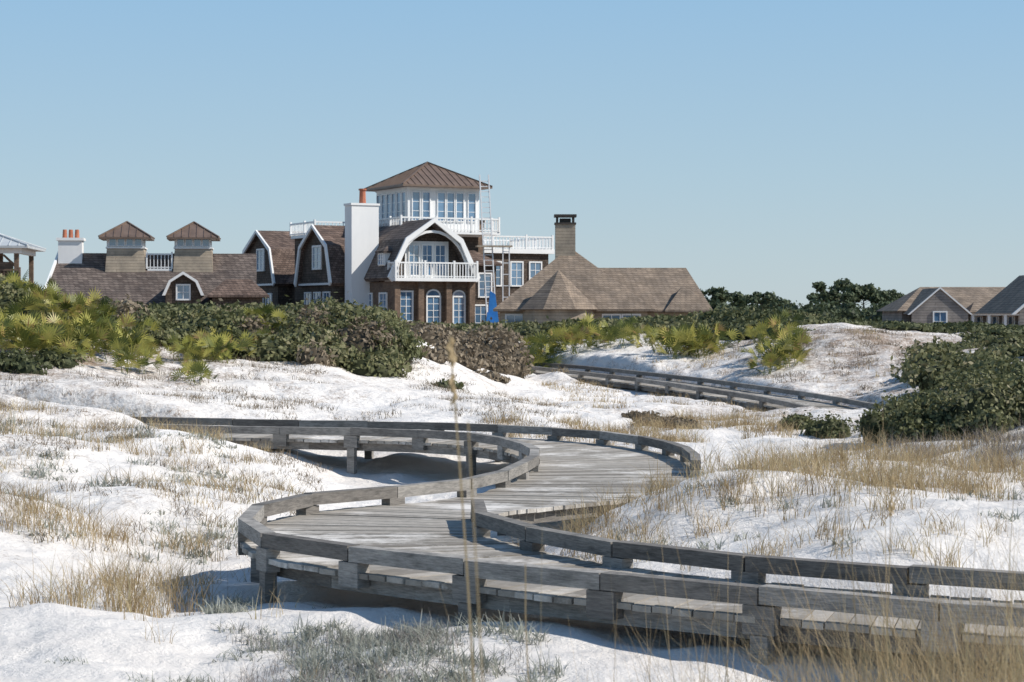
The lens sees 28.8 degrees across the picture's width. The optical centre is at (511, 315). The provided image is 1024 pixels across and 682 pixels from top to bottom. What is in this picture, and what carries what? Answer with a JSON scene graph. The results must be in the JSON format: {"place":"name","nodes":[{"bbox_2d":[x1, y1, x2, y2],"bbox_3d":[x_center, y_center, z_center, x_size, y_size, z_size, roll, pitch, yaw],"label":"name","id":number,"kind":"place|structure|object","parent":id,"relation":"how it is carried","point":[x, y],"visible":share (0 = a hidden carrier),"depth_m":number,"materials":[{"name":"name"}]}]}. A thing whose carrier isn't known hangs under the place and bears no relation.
{"place":"outdoors","nodes":[
{"label":"outdoors","id":0,"kind":"place"},
{"bbox_2d":[166,275,200,303],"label":"dormer wall","id":1,"kind":"structure","parent":0,"point":[171,294],"depth_m":120.08,"materials":[{"name":"brown wood"}]},
{"bbox_2d":[163,275,201,295],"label":"dormer roof","id":2,"kind":"structure","parent":1,"relation":"on","point":[176,279],"depth_m":119.96,"materials":[{"name":"wood"}]},
{"bbox_2d":[107,239,209,299],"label":"window frames","id":3,"kind":"structure","parent":2,"relation":"attached to","point":[183,285],"depth_m":123.37,"materials":[{"name":"white wood"}]},
{"bbox_2d":[110,239,208,298],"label":"window glass","id":4,"kind":"object","parent":3,"relation":"in","point":[180,242],"visible":0.84,"depth_m":123.47,"materials":[{"name":"glass"}]},
{"bbox_2d":[162,272,203,295],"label":"dormer trim","id":5,"kind":"structure","parent":2,"relation":"attached to","point":[186,275],"depth_m":119.79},
{"bbox_2d":[113,442,326,681],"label":"sea oats grass","id":6,"kind":"structure","parent":0,"point":[189,610],"depth_m":14.76,"materials":[{"name":"beige plant"}]},
{"bbox_2d":[0,323,1023,681],"bbox_3d":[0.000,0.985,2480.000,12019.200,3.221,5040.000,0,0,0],"label":"sand dune ground","id":7,"kind":"structure","parent":0,"point":[112,647],"depth_m":18.97,"materials":[{"name":"white sand"}]},
{"bbox_2d":[0,233,45,282],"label":"beach pavilion","id":8,"kind":"structure","parent":7,"relation":"on","point":[15,246],"depth_m":107.67,"materials":[{"name":"white wood"}]},
{"bbox_2d":[0,301,164,373],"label":"saw palmetto","id":9,"kind":"object","parent":7,"relation":"on","point":[31,332],"visible":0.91,"depth_m":39.33,"materials":[{"name":"green plant"}]},
{"bbox_2d":[0,414,247,581],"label":"silver dune plants","id":10,"kind":"object","parent":7,"relation":"on","point":[42,475],"visible":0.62,"depth_m":23.43,"materials":[{"name":"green plant"}]},
{"bbox_2d":[0,468,256,617],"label":"sea oats grass","id":11,"kind":"structure","parent":7,"relation":"on","point":[130,587],"depth_m":16.71,"materials":[{"name":"beige plant"}]},
{"bbox_2d":[42,653,217,681],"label":"silver dune plants","id":12,"kind":"object","parent":7,"relation":"on","point":[179,679],"visible":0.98,"depth_m":12.30,"materials":[{"name":"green plant"}]},
{"bbox_2d":[14,282,273,384],"bbox_3d":[-8.502,0.269,42.955,6.539,2.159,9.750,0,0,0],"label":"saw palmetto","id":13,"kind":"object","parent":7,"relation":"on","point":[218,346],"visible":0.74,"depth_m":42.92,"materials":[{"name":"green plant"}]},
{"bbox_2d":[0,268,290,333],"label":"saw palmetto","id":14,"kind":"object","parent":7,"relation":"on","point":[13,277],"visible":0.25,"depth_m":47.90,"materials":[{"name":"green plant"}]},
{"bbox_2d":[0,392,309,516],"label":"sea oats grass","id":15,"kind":"structure","parent":7,"relation":"on","point":[96,438],"depth_m":26.28,"materials":[{"name":"beige plant"}]},
{"bbox_2d":[0,364,350,561],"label":"dead scrub twigs","id":16,"kind":"object","parent":7,"relation":"on","point":[198,493],"visible":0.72,"depth_m":25.95,"materials":[{"name":"brown plant"}]},
{"bbox_2d":[94,297,265,310],"bbox_3d":[-10.822,0.075,63.957,9.495,1.387,14.538,0,0,-8],"label":"coastal scrub","id":17,"kind":"object","parent":7,"relation":"on","point":[168,305],"visible":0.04,"depth_m":62.55,"materials":[{"name":"green plant"}]},
{"bbox_2d":[0,273,421,378],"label":"coastal scrub","id":18,"kind":"object","parent":7,"relation":"on","point":[380,362],"visible":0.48,"depth_m":45.56,"materials":[{"name":"green plant"}]},
{"bbox_2d":[212,297,262,306],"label":"side roof wing","id":19,"kind":"structure","parent":7,"relation":"on","point":[243,300],"depth_m":119.80,"materials":[{"name":"brown wood"}]},
{"bbox_2d":[207,279,268,297],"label":"side wing roof","id":20,"kind":"structure","parent":19,"relation":"on","point":[238,288],"depth_m":120.00,"materials":[{"name":"brown wood"}]},
{"bbox_2d":[0,344,533,389],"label":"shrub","id":21,"kind":"object","parent":7,"relation":"on","point":[21,363],"visible":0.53,"depth_m":37.20,"materials":[{"name":"green plant"}]},
{"bbox_2d":[196,592,359,661],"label":"silver dune plants","id":22,"kind":"object","parent":7,"relation":"on","point":[221,607],"visible":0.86,"depth_m":13.92,"materials":[{"name":"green plant"}]},
{"bbox_2d":[96,343,579,423],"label":"dead scrub twigs","id":23,"kind":"object","parent":7,"relation":"on","point":[332,409],"visible":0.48,"depth_m":38.78,"materials":[{"name":"brown plant"}]},
{"bbox_2d":[262,321,429,362],"bbox_3d":[-4.412,0.644,46.478,5.070,1.179,3.529,0,0,-21],"label":"scrub bush","id":24,"kind":"object","parent":7,"relation":"on","point":[418,341],"visible":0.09,"depth_m":46.28,"materials":[{"name":"green plant"}]},
{"bbox_2d":[202,611,560,681],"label":"dead scrub twigs","id":25,"kind":"object","parent":7,"relation":"on","point":[251,675],"visible":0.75,"depth_m":12.72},
{"bbox_2d":[242,162,554,324],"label":"shingle house with tower","id":26,"kind":"structure","parent":7,"relation":"on","point":[409,239],"depth_m":124.96,"materials":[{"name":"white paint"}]},
{"bbox_2d":[256,191,541,323],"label":"window frames","id":27,"kind":"structure","parent":26,"relation":"in","point":[455,202],"depth_m":125.31,"materials":[{"name":"white paint"}]},
{"bbox_2d":[258,192,540,323],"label":"window glass","id":28,"kind":"structure","parent":26,"relation":"in","point":[427,249],"depth_m":125.28,"materials":[{"name":"blue glass"}]},
{"bbox_2d":[405,241,447,277],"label":"door panel","id":29,"kind":"structure","parent":26,"relation":"in","point":[433,243],"depth_m":121.10,"materials":[{"name":"white paint"}]},
{"bbox_2d":[256,611,580,681],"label":"silver dune plants","id":30,"kind":"object","parent":7,"relation":"on","point":[396,650],"visible":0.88,"depth_m":12.43,"materials":[{"name":"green plant"}]},
{"bbox_2d":[446,335,474,681],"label":"sea oat stalk","id":31,"kind":"object","parent":7,"relation":"on","point":[452,356],"visible":1,"depth_m":4.00,"materials":[{"name":"beige plant"}]},
{"bbox_2d":[418,344,510,383],"bbox_3d":[-1.403,1.277,52.627,2.884,1.082,6.686,0,0,0],"label":"scrub bush","id":32,"kind":"object","parent":7,"relation":"on","point":[436,354],"visible":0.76,"depth_m":53.31,"materials":[{"name":"brown plant"}]},
{"bbox_2d":[404,317,533,377],"bbox_3d":[-2.248,1.240,65.300,5.847,2.409,18.635,0,0,0],"label":"coastal scrub","id":33,"kind":"object","parent":7,"relation":"on","point":[499,350],"visible":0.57,"depth_m":59.21,"materials":[{"name":"brown plant"}]},
{"bbox_2d":[467,421,483,681],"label":"sea oat stalk","id":34,"kind":"object","parent":7,"relation":"on","point":[475,555],"visible":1,"depth_m":3.40,"materials":[{"name":"beige plant"}]},
{"bbox_2d":[475,175,511,316],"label":"scaffold ladder","id":35,"kind":"object","parent":7,"relation":"on","point":[483,245],"visible":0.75,"depth_m":122.53,"materials":[{"name":"metal"}]},
{"bbox_2d":[486,291,498,322],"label":"blue tarp","id":36,"kind":"object","parent":35,"relation":"hanging from","point":[492,305],"visible":0.5,"depth_m":120.98,"materials":[{"name":"fabric"}]},
{"bbox_2d":[525,564,528,681],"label":"sea oat stalk","id":37,"kind":"object","parent":7,"relation":"on","point":[526,627],"visible":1,"depth_m":5.20,"materials":[{"name":"beige plant"}]},
{"bbox_2d":[514,313,611,367],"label":"saw palmetto","id":38,"kind":"object","parent":7,"relation":"on","point":[574,335],"visible":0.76,"depth_m":68.85,"materials":[{"name":"green plant"}]},
{"bbox_2d":[500,311,646,320],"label":"walls","id":39,"kind":"structure","parent":7,"relation":"on","point":[597,314],"depth_m":111.10,"materials":[{"name":"beige"}]},
{"bbox_2d":[521,270,596,308],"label":"turret roof","id":40,"kind":"structure","parent":39,"relation":"on","point":[558,289],"depth_m":109.81,"materials":[{"name":"brown wood"}]},
{"bbox_2d":[505,314,640,322],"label":"window frames","id":41,"kind":"structure","parent":39,"relation":"attached to","point":[602,315],"depth_m":111.02,"materials":[{"name":"white wood"}]},
{"bbox_2d":[507,315,638,322],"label":"window glass","id":42,"kind":"object","parent":41,"relation":"in","point":[518,318],"visible":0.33,"depth_m":111.08,"materials":[{"name":"blue glass"}]},
{"bbox_2d":[493,251,654,311],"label":"roof","id":43,"kind":"structure","parent":39,"relation":"on","point":[597,288],"depth_m":112.17,"materials":[{"name":"beige"}]},
{"bbox_2d":[555,224,574,258],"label":"chimney stack","id":44,"kind":"object","parent":43,"relation":"on","point":[564,239],"visible":0.64,"depth_m":114.60,"materials":[{"name":"beige wood"}]},
{"bbox_2d":[554,222,575,224],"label":"chimney trim","id":45,"kind":"structure","parent":44,"relation":"attached to","point":[565,223],"depth_m":114.55,"materials":[{"name":"black metal"}]},
{"bbox_2d":[130,416,1023,664],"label":"timber boardwalk","id":46,"kind":"structure","parent":7,"relation":"on","point":[393,545],"depth_m":15.14,"materials":[{"name":"grey wood"}]},
{"bbox_2d":[406,305,830,342],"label":"coastal scrub","id":47,"kind":"object","parent":7,"relation":"on","point":[526,329],"visible":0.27,"depth_m":78.17,"materials":[{"name":"green plant"}]},
{"bbox_2d":[621,410,704,427],"bbox_3d":[2.773,1.975,37.358,1.278,0.354,2.387,0,0,-8],"label":"scrub bush","id":48,"kind":"object","parent":7,"relation":"on","point":[630,414],"visible":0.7,"depth_m":36.88,"materials":[{"name":"brown plant"}]},
{"bbox_2d":[586,314,743,358],"bbox_3d":[4.939,0.658,66.809,3.622,1.551,9.406,0,0,-17],"label":"saw palmetto","id":49,"kind":"object","parent":7,"relation":"on","point":[693,341],"visible":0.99,"depth_m":64.33,"materials":[{"name":"green plant"}]},
{"bbox_2d":[527,362,883,411],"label":"timber boardwalk","id":50,"kind":"structure","parent":7,"relation":"on","point":[767,400],"depth_m":53.70,"materials":[{"name":"grey wood"}]},
{"bbox_2d":[700,286,732,303],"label":"coastal pine tree","id":51,"kind":"object","parent":7,"relation":"on","point":[719,293],"visible":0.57,"depth_m":214.08,"materials":[{"name":"green plant"}]},
{"bbox_2d":[516,326,932,411],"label":"sea oats grass","id":52,"kind":"structure","parent":7,"relation":"on","point":[660,394],"depth_m":55.62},
{"bbox_2d":[727,291,752,305],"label":"coastal pine tree","id":53,"kind":"object","parent":7,"relation":"on","point":[740,296],"visible":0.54,"depth_m":219.56,"materials":[{"name":"green plant"}]},
{"bbox_2d":[745,291,775,310],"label":"coastal pine tree","id":54,"kind":"object","parent":7,"relation":"on","point":[761,299],"visible":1,"depth_m":209.09,"materials":[{"name":"green plant"}]},
{"bbox_2d":[510,426,1023,570],"bbox_3d":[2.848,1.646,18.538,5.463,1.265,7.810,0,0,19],"label":"sea oats grass","id":55,"kind":"structure","parent":7,"relation":"on","point":[994,466],"depth_m":18.05,"materials":[{"name":"beige plant"}]},
{"bbox_2d":[738,307,813,374],"bbox_3d":[7.899,0.704,60.139,2.268,2.068,10.030,0,0,5],"label":"saw palmetto","id":56,"kind":"object","parent":7,"relation":"on","point":[786,342],"visible":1,"depth_m":57.13,"materials":[{"name":"green plant"}]},
{"bbox_2d":[770,296,795,305],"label":"coastal pine tree","id":57,"kind":"object","parent":7,"relation":"on","point":[781,301],"visible":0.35,"depth_m":224.08,"materials":[{"name":"green plant"}]},
{"bbox_2d":[546,439,1023,556],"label":"dead scrub twigs","id":58,"kind":"object","parent":7,"relation":"on","point":[887,513],"visible":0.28,"depth_m":18.12,"materials":[{"name":"brown plant"}]},
{"bbox_2d":[567,461,1023,559],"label":"silver dune plants","id":59,"kind":"object","parent":7,"relation":"on","point":[786,504],"visible":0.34,"depth_m":17.13,"materials":[{"name":"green plant"}]},
{"bbox_2d":[707,292,896,320],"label":"distant treeline","id":60,"kind":"object","parent":7,"relation":"on","point":[846,310],"visible":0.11,"depth_m":204.85,"materials":[{"name":"green plant"}]},
{"bbox_2d":[779,410,856,438],"bbox_3d":[5.245,1.943,34.274,0.962,0.648,2.317,0,0,-19],"label":"scrub bush","id":61,"kind":"object","parent":7,"relation":"on","point":[835,426],"visible":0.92,"depth_m":33.78,"materials":[{"name":"green plant"}]},
{"bbox_2d":[806,289,841,303],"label":"coastal pine tree","id":62,"kind":"object","parent":7,"relation":"on","point":[809,297],"visible":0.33,"depth_m":239.39,"materials":[{"name":"green plant"}]},
{"bbox_2d":[626,416,1023,474],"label":"sea oats grass","id":63,"kind":"structure","parent":7,"relation":"on","point":[860,449],"depth_m":24.11,"materials":[{"name":"beige plant"}]},
{"bbox_2d":[812,278,880,303],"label":"coastal pine tree","id":64,"kind":"object","parent":7,"relation":"on","point":[852,290],"visible":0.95,"depth_m":229.05,"materials":[{"name":"green plant"}]},
{"bbox_2d":[729,326,969,412],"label":"dead scrub twigs","id":65,"kind":"object","parent":7,"relation":"on","point":[861,338],"visible":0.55,"depth_m":56.82,"materials":[{"name":"brown plant"}]},
{"bbox_2d":[700,307,1023,340],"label":"coastal scrub","id":66,"kind":"object","parent":7,"relation":"on","point":[738,321],"visible":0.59,"depth_m":68.00,"materials":[{"name":"green plant"}]},
{"bbox_2d":[837,289,886,307],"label":"coastal pine tree","id":67,"kind":"object","parent":7,"relation":"on","point":[879,296],"visible":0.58,"depth_m":233.94,"materials":[{"name":"green plant"}]},
{"bbox_2d":[883,469,895,681],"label":"sea oat stalk","id":68,"kind":"object","parent":7,"relation":"on","point":[890,507],"visible":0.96,"depth_m":6.50,"materials":[{"name":"beige plant"}]},
{"bbox_2d":[883,289,905,301],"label":"coastal pine tree","id":69,"kind":"object","parent":7,"relation":"on","point":[893,295],"visible":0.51,"depth_m":238.34,"materials":[{"name":"green plant"}]},
{"bbox_2d":[854,357,1023,443],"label":"wax myrtle bush","id":70,"kind":"object","parent":7,"relation":"on","point":[971,399],"visible":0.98,"depth_m":28.33,"materials":[{"name":"green plant"}]},
{"bbox_2d":[911,291,967,322],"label":"gable wall","id":71,"kind":"structure","parent":7,"relation":"on","point":[938,301],"depth_m":133.99,"materials":[{"name":"grey"}]},
{"bbox_2d":[882,311,1018,324],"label":"walls","id":72,"kind":"structure","parent":7,"relation":"on","point":[893,315],"depth_m":136.40,"materials":[{"name":"grey"}]},
{"bbox_2d":[902,288,968,313],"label":"front gable roof","id":73,"kind":"structure","parent":72,"relation":"on","point":[923,295],"depth_m":135.49,"materials":[{"name":"beige"}]},
{"bbox_2d":[907,287,972,314],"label":"rake trim","id":74,"kind":"structure","parent":73,"relation":"attached to","point":[944,291],"depth_m":133.90,"materials":[{"name":"white paint"}]},
{"bbox_2d":[877,287,1004,310],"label":"roof","id":75,"kind":"structure","parent":72,"relation":"on","point":[965,297],"depth_m":138.89,"materials":[{"name":"beige"}]},
{"bbox_2d":[933,311,1018,324],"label":"window frames","id":76,"kind":"structure","parent":72,"relation":"attached to","point":[976,318],"depth_m":136.32,"materials":[{"name":"white wood"}]},
{"bbox_2d":[934,312,1013,324],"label":"window glass","id":77,"kind":"object","parent":76,"relation":"in","point":[939,316],"visible":0.36,"depth_m":136.38,"materials":[{"name":"blue glass"}]},
{"bbox_2d":[880,417,1023,468],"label":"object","id":78,"kind":"object","parent":7,"relation":"on","point":[1015,436],"visible":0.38,"depth_m":24.82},
{"bbox_2d":[897,349,1012,380],"bbox_3d":[10.474,1.760,46.117,2.670,1.828,14.294,0,0,9],"label":"scrub bush","id":79,"kind":"object","parent":7,"relation":"on","point":[987,362],"visible":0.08,"depth_m":44.79,"materials":[{"name":"green plant"}]},
{"bbox_2d":[890,333,1023,390],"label":"coastal scrub","id":80,"kind":"object","parent":7,"relation":"on","point":[924,365],"visible":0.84,"depth_m":48.27,"materials":[{"name":"green plant"}]},
{"bbox_2d":[967,302,986,312],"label":"porch roof","id":81,"kind":"structure","parent":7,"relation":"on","point":[974,307],"depth_m":135.38,"materials":[{"name":"brown wood"}]},
{"bbox_2d":[974,275,1023,313],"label":"roof","id":82,"kind":"structure","parent":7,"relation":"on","point":[1009,299],"depth_m":111.64,"materials":[{"name":"beige"}]},
{"bbox_2d":[1019,308,1023,325],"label":"gable wall","id":83,"kind":"structure","parent":7,"relation":"on","point":[1021,317],"depth_m":105.94,"materials":[{"name":"grey"}]},
{"bbox_2d":[1012,304,1023,313],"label":"rake trim","id":84,"kind":"structure","parent":83,"relation":"attached to","point":[1018,309],"depth_m":105.80,"materials":[{"name":"white paint"}]},
{"bbox_2d":[0,0,1023,310],"label":"sky","id":85,"kind":"structure","parent":0,"point":[782,147],"materials":[{"name":"blue"}]},
{"bbox_2d":[523,310,594,323],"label":"turret walls","id":86,"kind":"structure","parent":0,"point":[539,316],"depth_m":109.39,"materials":[{"name":"wood"}]},
{"bbox_2d":[559,218,570,221],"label":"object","id":87,"kind":"object","parent":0,"point":[564,219],"visible":1,"depth_m":114.90,"materials":[{"name":"black metal"}]},
{"bbox_2d":[554,214,576,217],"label":"chimney cap","id":88,"kind":"object","parent":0,"point":[565,215],"visible":1,"depth_m":114.53,"materials":[{"name":"black metal"}]},
{"bbox_2d":[470,405,709,444],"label":"sea oats grass","id":89,"kind":"structure","parent":0,"point":[654,433],"depth_m":34.42,"materials":[{"name":"beige plant"}]},
{"bbox_2d":[647,312,704,316],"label":"wing walls","id":90,"kind":"structure","parent":0,"point":[651,314],"depth_m":111.70,"materials":[{"name":"wood"}]},
{"bbox_2d":[599,268,712,311],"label":"wing roof","id":91,"kind":"structure","parent":90,"relation":"on","point":[667,289],"depth_m":113.29,"materials":[{"name":"brown wood"}]},
{"bbox_2d":[378,396,1023,681],"bbox_3d":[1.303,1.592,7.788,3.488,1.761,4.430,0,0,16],"label":"sea oats grass","id":92,"kind":"structure","parent":0,"point":[994,670],"depth_m":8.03,"materials":[{"name":"beige plant"}]},
{"bbox_2d":[625,404,816,438],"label":"sea oats grass","id":93,"kind":"structure","parent":0,"point":[771,424],"depth_m":35.55,"materials":[{"name":"beige plant"}]},
{"bbox_2d":[971,315,1006,324],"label":"porch posts","id":94,"kind":"object","parent":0,"point":[988,319],"visible":0.27,"depth_m":134.80,"materials":[{"name":"white wood"}]},
{"bbox_2d":[972,313,1018,314],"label":"porch beam","id":95,"kind":"structure","parent":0,"point":[995,314],"depth_m":134.80,"materials":[{"name":"white wood"}]},
{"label":"walls","id":96,"kind":"object","parent":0,"visible":0},
{"bbox_2d":[48,253,256,305],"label":"roof","id":97,"kind":"structure","parent":96,"relation":"on","point":[88,272],"depth_m":122.95,"materials":[{"name":"brown wood"}]},
{"bbox_2d":[44,252,57,288],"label":"rake trim","id":98,"kind":"structure","parent":97,"relation":"attached to","point":[53,266],"depth_m":122.78,"materials":[{"name":"white paint"}]},
{"bbox_2d":[58,240,83,262],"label":"chimney stack","id":99,"kind":"object","parent":97,"relation":"on","point":[70,251],"visible":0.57,"depth_m":123.59,"materials":[{"name":"white paint"}]},
{"bbox_2d":[56,238,85,240],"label":"chimney cap","id":100,"kind":"object","parent":99,"relation":"on","point":[77,239],"visible":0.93,"depth_m":123.50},
{"bbox_2d":[62,230,79,237],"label":"chimney pots","id":101,"kind":"object","parent":100,"relation":"on","point":[70,234],"visible":1,"depth_m":124.08,"materials":[{"name":"orange ceramic"}]},
{"bbox_2d":[105,248,212,271],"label":"cupola walls","id":102,"kind":"structure","parent":97,"relation":"on","point":[134,260],"depth_m":123.57,"materials":[{"name":"beige wood"}]},
{"bbox_2d":[98,221,220,238],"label":"roof seams","id":103,"kind":"object","parent":102,"relation":"on","point":[174,232],"visible":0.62,"depth_m":123.94,"materials":[{"name":"brown metal"}]},
{"bbox_2d":[108,239,211,246],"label":"cupola lantern","id":104,"kind":"object","parent":102,"relation":"on","point":[143,243],"visible":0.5,"depth_m":123.58,"materials":[{"name":"white wood"}]},
{"bbox_2d":[99,222,219,240],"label":"cupola roof","id":105,"kind":"structure","parent":104,"relation":"on","point":[194,231],"depth_m":123.64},
{"bbox_2d":[106,247,213,249],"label":"cupola trim","id":106,"kind":"structure","parent":102,"relation":"attached to","point":[212,248],"depth_m":123.78,"materials":[{"name":"white wood"}]},
{"bbox_2d":[148,269,171,270],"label":"roof walk","id":107,"kind":"structure","parent":97,"relation":"attached to","point":[159,269],"depth_m":123.67,"materials":[{"name":"white paint"}]},
{"bbox_2d":[146,252,172,268],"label":"railing","id":108,"kind":"object","parent":107,"relation":"on","point":[161,254],"visible":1,"depth_m":123.68,"materials":[{"name":"white paint"}]}
]}

